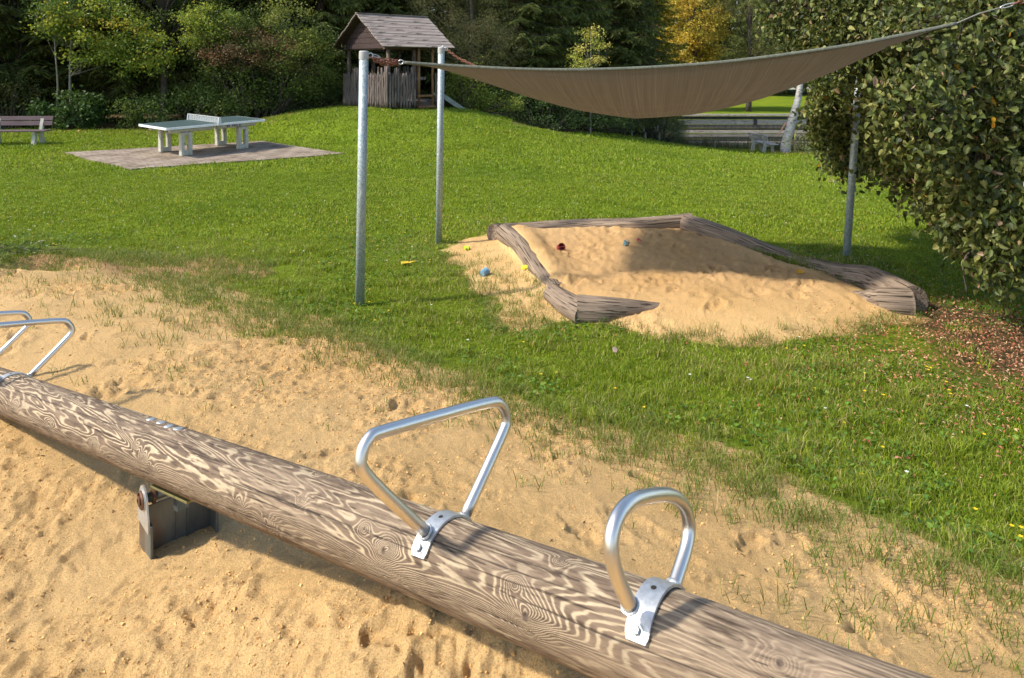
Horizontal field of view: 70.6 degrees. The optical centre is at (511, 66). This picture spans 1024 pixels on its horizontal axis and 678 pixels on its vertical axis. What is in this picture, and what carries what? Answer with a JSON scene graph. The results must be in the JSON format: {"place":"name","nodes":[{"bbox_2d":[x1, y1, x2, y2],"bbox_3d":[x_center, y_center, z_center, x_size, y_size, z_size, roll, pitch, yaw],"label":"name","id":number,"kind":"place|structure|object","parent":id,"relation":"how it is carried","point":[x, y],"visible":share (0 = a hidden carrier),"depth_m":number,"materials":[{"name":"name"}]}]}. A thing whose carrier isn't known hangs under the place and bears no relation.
{"place":"outdoors","nodes":[
{"label":"outdoors","id":0,"kind":"place"},
{"bbox_2d":[65,141,343,169],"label":"patio","id":1,"kind":"structure","parent":0,"point":[134,158],"depth_m":18.46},
{"bbox_2d":[139,113,264,155],"bbox_3d":[-8.167,1.760,19.186,1.625,0.925,2.740,1,2,39],"label":"table tennis","id":2,"kind":"object","parent":1,"relation":"on","point":[187,127],"visible":1,"depth_m":18.90,"materials":[{"name":"concrete"}]},
{"bbox_2d":[0,226,1023,677],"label":"sand","id":3,"kind":"structure","parent":0,"point":[72,548],"depth_m":2.94,"materials":[{"name":"beige sand"}]},
{"bbox_2d":[0,310,932,677],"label":"seesaw","id":4,"kind":"object","parent":3,"relation":"on","point":[592,618],"visible":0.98,"depth_m":1.76,"materials":[{"name":"brown wood"}]},
{"bbox_2d":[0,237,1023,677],"bbox_3d":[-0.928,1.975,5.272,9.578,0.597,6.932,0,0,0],"label":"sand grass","id":5,"kind":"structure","parent":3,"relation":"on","point":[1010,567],"depth_m":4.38,"materials":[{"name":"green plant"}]},
{"bbox_2d":[0,89,1023,640],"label":"lawn","id":6,"kind":"structure","parent":0,"point":[778,103],"depth_m":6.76,"materials":[{"name":"green plant"}]},
{"bbox_2d":[0,64,50,128],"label":"undergrowth bush","id":7,"kind":"object","parent":6,"relation":"on","point":[12,102],"visible":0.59,"depth_m":24.50,"materials":[{"name":"green plant"}]},
{"bbox_2d":[0,0,52,104],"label":"hornbeam tree","id":8,"kind":"object","parent":6,"relation":"on","point":[13,4],"visible":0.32,"depth_m":25.90,"materials":[{"name":"green plant"}]},
{"bbox_2d":[0,0,52,115],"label":"spruce tree","id":9,"kind":"object","parent":6,"relation":"on","point":[13,53],"visible":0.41,"depth_m":25.70,"materials":[{"name":"green plant"}]},
{"bbox_2d":[0,116,53,144],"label":"park bench","id":10,"kind":"object","parent":6,"relation":"on","point":[14,121],"visible":0.95,"depth_m":20.53,"materials":[{"name":"brown wood"}]},
{"bbox_2d":[3,0,87,99],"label":"spruce tree","id":11,"kind":"object","parent":6,"relation":"on","point":[50,65],"depth_m":34.38,"materials":[{"name":"green plant"}]},
{"bbox_2d":[0,235,91,258],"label":"weed plant","id":12,"kind":"object","parent":6,"relation":"on","point":[8,247],"visible":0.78,"depth_m":7.54,"materials":[{"name":"green plant"}]},
{"bbox_2d":[19,0,91,118],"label":"sapling tree","id":13,"kind":"object","parent":6,"relation":"on","point":[42,19],"visible":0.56,"depth_m":24.25,"materials":[{"name":"green plant"}]},
{"bbox_2d":[0,0,121,116],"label":"spruce tree","id":14,"kind":"object","parent":6,"relation":"on","point":[42,70],"visible":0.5,"depth_m":26.00,"materials":[{"name":"green plant"}]},
{"bbox_2d":[13,84,127,129],"bbox_3d":[-14.685,1.374,24.192,3.423,1.618,1.683,0,0,0],"label":"undergrowth bush","id":15,"kind":"object","parent":6,"relation":"on","point":[90,113],"visible":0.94,"depth_m":24.00,"materials":[{"name":"green plant"}]},
{"bbox_2d":[46,1,126,111],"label":"spruce tree","id":16,"kind":"object","parent":6,"relation":"on","point":[88,49],"visible":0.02,"depth_m":32.76,"materials":[{"name":"green plant"}]},
{"bbox_2d":[19,0,194,114],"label":"maple tree","id":17,"kind":"object","parent":6,"relation":"on","point":[106,49],"visible":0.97,"depth_m":24.18,"materials":[{"name":"green plant"}]},
{"bbox_2d":[51,0,218,122],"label":"spruce tree","id":18,"kind":"object","parent":6,"relation":"on","point":[132,86],"visible":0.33,"depth_m":26.85,"materials":[{"name":"green plant"}]},
{"bbox_2d":[82,0,236,121],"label":"hornbeam tree","id":19,"kind":"object","parent":6,"relation":"on","point":[162,9],"visible":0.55,"depth_m":26.11,"materials":[{"name":"green plant"}]},
{"bbox_2d":[93,79,263,129],"bbox_3d":[-11.112,1.293,24.459,5.337,1.742,2.220,0,0,0],"label":"undergrowth bush","id":20,"kind":"object","parent":6,"relation":"on","point":[151,101],"visible":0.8,"depth_m":24.23,"materials":[{"name":"green plant"}]},
{"bbox_2d":[107,0,261,118],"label":"spruce tree","id":21,"kind":"object","parent":6,"relation":"on","point":[145,80],"visible":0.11,"depth_m":28.25,"materials":[{"name":"green plant"}]},
{"bbox_2d":[160,0,245,116],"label":"lime green shrub","id":22,"kind":"object","parent":6,"relation":"on","point":[186,15],"visible":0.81,"depth_m":24.55,"materials":[{"name":"green plant"}]},
{"bbox_2d":[188,23,310,115],"bbox_3d":[-8.890,0.255,24.754,4.372,3.429,2.042,0,0,0],"label":"tree","id":23,"kind":"object","parent":6,"relation":"on","point":[212,54],"visible":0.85,"depth_m":24.63,"materials":[{"name":"green plant"}]},
{"bbox_2d":[175,1,345,117],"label":"hazel bush","id":24,"kind":"object","parent":6,"relation":"on","point":[298,88],"visible":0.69,"depth_m":25.10,"materials":[{"name":"green plant"}]},
{"bbox_2d":[214,0,314,103],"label":"spruce tree","id":25,"kind":"object","parent":6,"relation":"on","point":[236,5],"visible":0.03,"depth_m":32.88,"materials":[{"name":"green plant"}]},
{"bbox_2d":[192,0,352,115],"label":"spruce tree","id":26,"kind":"object","parent":6,"relation":"on","point":[255,13],"visible":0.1,"depth_m":29.16,"materials":[{"name":"green plant"}]},
{"bbox_2d":[246,67,343,111],"bbox_3d":[-7.799,0.884,26.942,5.308,1.942,2.411,0,0,0],"label":"undergrowth bush","id":27,"kind":"object","parent":6,"relation":"on","point":[323,99],"visible":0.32,"depth_m":26.94,"materials":[{"name":"green plant"}]},
{"bbox_2d":[250,0,345,113],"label":"yellow green shrub","id":28,"kind":"object","parent":6,"relation":"on","point":[292,29],"visible":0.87,"depth_m":24.91,"materials":[{"name":"green plant"}]},
{"bbox_2d":[247,0,396,112],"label":"spruce tree","id":29,"kind":"object","parent":6,"relation":"on","point":[347,7],"visible":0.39,"depth_m":29.20,"materials":[{"name":"green plant"}]},
{"bbox_2d":[314,1,407,103],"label":"spruce tree","id":30,"kind":"object","parent":6,"relation":"on","point":[369,66],"visible":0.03,"depth_m":33.26,"materials":[{"name":"green plant"}]},
{"bbox_2d":[355,51,368,305],"bbox_3d":[-1.414,1.124,6.814,0.130,2.544,0.091,0,0,-19],"label":"sail pole","id":31,"kind":"object","parent":6,"relation":"on","point":[361,180],"visible":0.91,"depth_m":6.78,"materials":[{"name":"metal"}]},
{"bbox_2d":[369,53,403,65],"bbox_3d":[-1.200,-0.066,6.908,0.375,0.128,0.097,0,0,-31],"label":"chain","id":32,"kind":"object","parent":31,"relation":"attached to","point":[392,62],"visible":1,"depth_m":6.89,"materials":[{"name":"metal"}]},
{"bbox_2d":[404,22,956,117],"bbox_3d":[1.562,0.104,7.563,4.782,0.926,2.402,0,0,14],"label":"shade sail","id":33,"kind":"object","parent":32,"relation":"attached to","point":[654,91],"visible":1,"depth_m":6.80,"materials":[{"name":"fabric"}]},
{"bbox_2d":[334,0,437,98],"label":"spruce tree","id":34,"kind":"object","parent":6,"relation":"on","point":[393,7],"visible":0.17,"depth_m":33.07,"materials":[{"name":"green plant"}]},
{"bbox_2d":[332,12,465,108],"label":"playhouse tower","id":35,"kind":"structure","parent":6,"relation":"on","point":[373,33],"depth_m":25.02,"materials":[{"name":"brown wood"}]},
{"bbox_2d":[401,260,417,264],"bbox_3d":[-1.154,2.215,8.170,0.188,0.032,0.080,0,0,-18],"label":"toy shovel","id":36,"kind":"object","parent":6,"relation":"on","point":[405,262],"visible":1,"depth_m":8.17,"materials":[{"name":"yellow plastic"}]},
{"bbox_2d":[435,47,444,243],"bbox_3d":[-0.912,1.076,9.155,0.088,2.642,0.149,0,0,-42],"label":"sail pole","id":37,"kind":"object","parent":6,"relation":"on","point":[440,126],"visible":0.89,"depth_m":9.12,"materials":[{"name":"metal"}]},
{"bbox_2d":[442,46,474,64],"bbox_3d":[-0.603,-0.090,9.018,0.617,0.345,0.056,0,0,25],"label":"chain","id":38,"kind":"object","parent":37,"relation":"attached to","point":[465,61],"visible":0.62,"depth_m":9.04,"materials":[{"name":"metal"}]},
{"bbox_2d":[390,0,496,104],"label":"spruce tree","id":39,"kind":"object","parent":6,"relation":"on","point":[424,84],"visible":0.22,"depth_m":34.74,"materials":[{"name":"green plant"}]},
{"bbox_2d":[5,227,922,666],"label":"bark crumbs","id":40,"kind":"object","parent":6,"relation":"on","point":[551,539],"visible":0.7,"depth_m":3.01,"materials":[{"name":"brown plant"}]},
{"bbox_2d":[433,0,497,93],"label":"spruce tree","id":41,"kind":"object","parent":6,"relation":"on","point":[463,57],"visible":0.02,"depth_m":40.40,"materials":[{"name":"green plant"}]},
{"bbox_2d":[399,0,537,107],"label":"willow tree","id":42,"kind":"object","parent":6,"relation":"on","point":[472,50],"visible":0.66,"depth_m":29.25,"materials":[{"name":"green plant"}]},
{"bbox_2d":[434,56,529,115],"bbox_3d":[-1.194,0.905,27.499,3.745,2.609,2.068,0,0,0],"label":"elder bush","id":43,"kind":"object","parent":6,"relation":"on","point":[485,99],"visible":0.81,"depth_m":27.29,"materials":[{"name":"green plant"}]},
{"bbox_2d":[0,231,1023,558],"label":"clover","id":44,"kind":"object","parent":6,"relation":"on","point":[882,501],"visible":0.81,"depth_m":4.90,"materials":[{"name":"green plant"}]},
{"bbox_2d":[4,146,1022,536],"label":"meadow flowers","id":45,"kind":"object","parent":6,"relation":"on","point":[608,216],"visible":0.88,"depth_m":9.21,"materials":[{"name":"yellow plant"}]},
{"bbox_2d":[445,0,587,120],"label":"spruce tree","id":46,"kind":"object","parent":6,"relation":"on","point":[537,9],"visible":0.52,"depth_m":30.88,"materials":[{"name":"green plant"}]},
{"bbox_2d":[479,0,553,110],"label":"spruce tree","id":47,"kind":"object","parent":6,"relation":"on","point":[500,32],"visible":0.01,"depth_m":37.78,"materials":[{"name":"green plant"}]},
{"bbox_2d":[11,111,1023,608],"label":"fallen leaves","id":48,"kind":"object","parent":6,"relation":"on","point":[1001,355],"depth_m":5.64,"materials":[{"name":"brown plant"}]},
{"bbox_2d":[480,61,636,129],"bbox_3d":[1.875,1.161,29.091,6.696,2.727,3.634,0,0,0],"label":"hornbeam bush","id":49,"kind":"object","parent":6,"relation":"on","point":[523,118],"visible":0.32,"depth_m":28.99,"materials":[{"name":"green plant"}]},
{"bbox_2d":[521,0,613,124],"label":"spruce tree","id":50,"kind":"object","parent":6,"relation":"on","point":[586,9],"visible":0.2,"depth_m":33.16,"materials":[{"name":"green plant"}]},
{"bbox_2d":[563,23,612,133],"bbox_3d":[3.503,0.761,29.392,3.371,5.081,1.751,0,0,0],"label":"sapling tree","id":51,"kind":"object","parent":6,"relation":"on","point":[584,50],"visible":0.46,"depth_m":29.51,"materials":[{"name":"green plant"}]},
{"bbox_2d":[487,213,691,239],"bbox_3d":[1.025,2.118,9.432,2.699,0.372,0.552,0,0,0],"label":"log","id":52,"kind":"object","parent":6,"relation":"on","point":[666,221],"visible":0.46,"depth_m":9.39,"materials":[{"name":"brown wood"}]},
{"bbox_2d":[540,106,658,133],"bbox_3d":[4.009,1.986,33.481,5.386,2.803,2.868,0,0,0],"label":"hornbeam bush","id":53,"kind":"object","parent":6,"relation":"on","point":[615,129],"visible":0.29,"depth_m":33.24,"materials":[{"name":"green plant"}]},
{"bbox_2d":[552,0,670,129],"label":"spruce tree","id":54,"kind":"object","parent":6,"relation":"on","point":[657,56],"visible":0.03,"depth_m":40.08,"materials":[{"name":"green plant"}]},
{"bbox_2d":[569,0,673,133],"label":"spruce tree","id":55,"kind":"object","parent":6,"relation":"on","point":[621,54],"visible":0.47,"depth_m":37.53,"materials":[{"name":"green plant"}]},
{"bbox_2d":[607,115,658,136],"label":"hornbeam bush","id":56,"kind":"object","parent":6,"relation":"on","point":[629,134],"visible":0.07,"depth_m":39.36,"materials":[{"name":"green plant"}]},
{"bbox_2d":[638,124,664,139],"bbox_3d":[7.478,3.508,38.748,1.440,0.802,0.572,0,0,-2],"label":"park bench","id":57,"kind":"object","parent":6,"relation":"on","point":[645,132],"visible":0.58,"depth_m":38.68,"materials":[{"name":"grey wood"}]},
{"bbox_2d":[619,0,689,137],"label":"spruce tree","id":58,"kind":"object","parent":6,"relation":"on","point":[668,46],"visible":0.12,"depth_m":43.55,"materials":[{"name":"green plant"}]},
{"bbox_2d":[639,115,692,143],"bbox_3d":[7.995,2.890,38.946,3.472,2.802,3.080,0,0,0],"label":"sallow bush","id":59,"kind":"object","parent":6,"relation":"on","point":[681,131],"visible":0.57,"depth_m":38.48,"materials":[{"name":"green plant"}]},
{"bbox_2d":[655,0,733,62],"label":"spruce tree","id":60,"kind":"object","parent":6,"relation":"on","point":[698,9],"visible":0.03,"depth_m":82.26,"materials":[{"name":"plant"}]},
{"bbox_2d":[657,0,738,63],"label":"maple tree","id":61,"kind":"object","parent":6,"relation":"on","point":[698,42],"visible":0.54,"depth_m":59.98,"materials":[{"name":"yellow plant"}]},
{"bbox_2d":[702,0,739,60],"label":"spruce tree","id":62,"kind":"object","parent":6,"relation":"on","point":[725,27],"depth_m":90.30,"materials":[{"name":"green plant"}]},
{"bbox_2d":[629,130,827,151],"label":"reeds","id":63,"kind":"object","parent":6,"relation":"on","point":[705,142],"visible":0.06,"depth_m":39.32,"materials":[{"name":"green plant"}]},
{"bbox_2d":[659,114,810,132],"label":"pond wall","id":64,"kind":"structure","parent":6,"relation":"on","point":[697,126],"depth_m":57.09,"materials":[{"name":"grey concrete"}]},
{"bbox_2d":[711,0,783,92],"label":"spruce tree","id":65,"kind":"object","parent":6,"relation":"on","point":[736,30],"visible":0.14,"depth_m":82.60,"materials":[{"name":"green plant"}]},
{"bbox_2d":[705,0,796,111],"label":"ash tree","id":66,"kind":"object","parent":6,"relation":"on","point":[748,44],"visible":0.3,"depth_m":59.86,"materials":[{"name":"green plant"}]},
{"bbox_2d":[748,132,778,152],"bbox_3d":[11.980,3.662,34.611,0.635,0.891,1.800,0,0,-11],"label":"park bench","id":67,"kind":"object","parent":6,"relation":"on","point":[763,139],"visible":0.97,"depth_m":34.53,"materials":[{"name":"grey wood"}]},
{"bbox_2d":[770,0,802,151],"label":"birch tree","id":68,"kind":"object","parent":6,"relation":"on","point":[791,124],"visible":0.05,"depth_m":34.07,"materials":[{"name":"white plant"}]},
{"bbox_2d":[769,38,831,94],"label":"spruce tree","id":69,"kind":"object","parent":6,"relation":"on","point":[812,86],"visible":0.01,"depth_m":83.61,"materials":[{"name":"green plant"}]},
{"bbox_2d":[680,214,928,311],"bbox_3d":[3.109,2.157,8.055,0.556,0.495,3.162,0,0,-27],"label":"log","id":70,"kind":"object","parent":6,"relation":"on","point":[869,277],"visible":0.46,"depth_m":7.63,"materials":[{"name":"brown wood"}]},
{"bbox_2d":[780,133,869,155],"bbox_3d":[15.209,2.954,31.444,7.316,2.328,2.580,0,0,0],"label":"bank bush","id":71,"kind":"object","parent":6,"relation":"on","point":[799,146],"visible":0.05,"depth_m":31.46,"materials":[{"name":"green plant"}]},
{"bbox_2d":[804,8,860,86],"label":"ash tree","id":72,"kind":"object","parent":6,"relation":"on","point":[828,76],"depth_m":66.53,"materials":[{"name":"green plant"}]},
{"bbox_2d":[843,59,861,257],"bbox_3d":[3.983,1.060,8.437,0.273,2.677,0.088,0,0,0],"label":"sail pole","id":73,"kind":"object","parent":6,"relation":"on","point":[850,203],"visible":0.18,"depth_m":8.40,"materials":[{"name":"metal"}]},
{"bbox_2d":[749,0,1023,314],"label":"linden tree","id":74,"kind":"object","parent":6,"relation":"on","point":[941,126],"visible":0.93,"depth_m":6.16,"materials":[{"name":"green plant"}]},
{"bbox_3d":[4.371,0.893,5.612,0.185,3.017,0.105,0,0,0],"label":"sail pole","id":75,"kind":"object","parent":6,"relation":"on","visible":0},
{"bbox_2d":[956,0,1023,23],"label":"chain","id":76,"kind":"object","parent":75,"relation":"attached to","point":[1014,3],"visible":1,"depth_m":5.73,"materials":[{"name":"metal"}]},
{"bbox_2d":[623,239,629,245],"bbox_3d":[1.331,2.059,8.414,0.089,0.086,0.081,0,0,0],"label":"toy cup","id":77,"kind":"object","parent":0,"point":[626,243],"visible":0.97,"depth_m":8.38,"materials":[{"name":"teal plastic"}]},
{"bbox_2d":[441,225,929,345],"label":"sandpit sand","id":78,"kind":"structure","parent":0,"point":[659,271],"depth_m":7.10,"materials":[{"name":"beige sand"}]},
{"bbox_2d":[480,267,489,276],"bbox_3d":[-0.288,2.180,7.663,0.095,0.091,0.100,0,0,37],"label":"toy cup","id":79,"kind":"object","parent":78,"relation":"on","point":[484,271],"visible":0.99,"depth_m":7.63,"materials":[{"name":"blue plastic"}]},
{"bbox_2d":[496,224,561,285],"bbox_3d":[0.200,2.159,8.095,0.278,0.337,2.187,0,0,-14],"label":"log","id":80,"kind":"object","parent":78,"relation":"on","point":[507,234],"visible":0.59,"depth_m":8.08,"materials":[{"name":"wood"}]},
{"bbox_2d":[543,283,577,323],"bbox_3d":[0.496,2.172,6.615,0.245,0.241,0.665,0,0,-27],"label":"log","id":81,"kind":"object","parent":78,"relation":"on","point":[563,300],"visible":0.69,"depth_m":6.52,"materials":[{"name":"brown wood"}]},
{"bbox_2d":[556,243,565,250],"bbox_3d":[0.565,2.077,8.319,0.096,0.103,0.103,0,0,-16],"label":"toy cup","id":82,"kind":"object","parent":78,"relation":"on","point":[559,246],"visible":0.95,"depth_m":8.32,"materials":[{"name":"red plastic"}]},
{"bbox_2d":[577,294,658,322],"bbox_3d":[1.012,2.169,6.439,0.933,0.303,0.322,0,0,-8],"label":"log","id":83,"kind":"object","parent":78,"relation":"on","point":[591,308],"visible":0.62,"depth_m":6.29,"materials":[{"name":"brown wood"}]},
{"bbox_2d":[852,287,915,315],"bbox_3d":[3.395,2.171,6.689,0.643,0.312,0.378,0,0,43],"label":"log","id":84,"kind":"object","parent":78,"relation":"on","point":[902,301],"visible":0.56,"depth_m":6.49,"materials":[{"name":"brown wood"}]},
{"bbox_2d":[661,133,808,147],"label":"pond","id":85,"kind":"structure","parent":0,"point":[725,136],"depth_m":54.62,"materials":[{"name":"liquid"}]}
]}

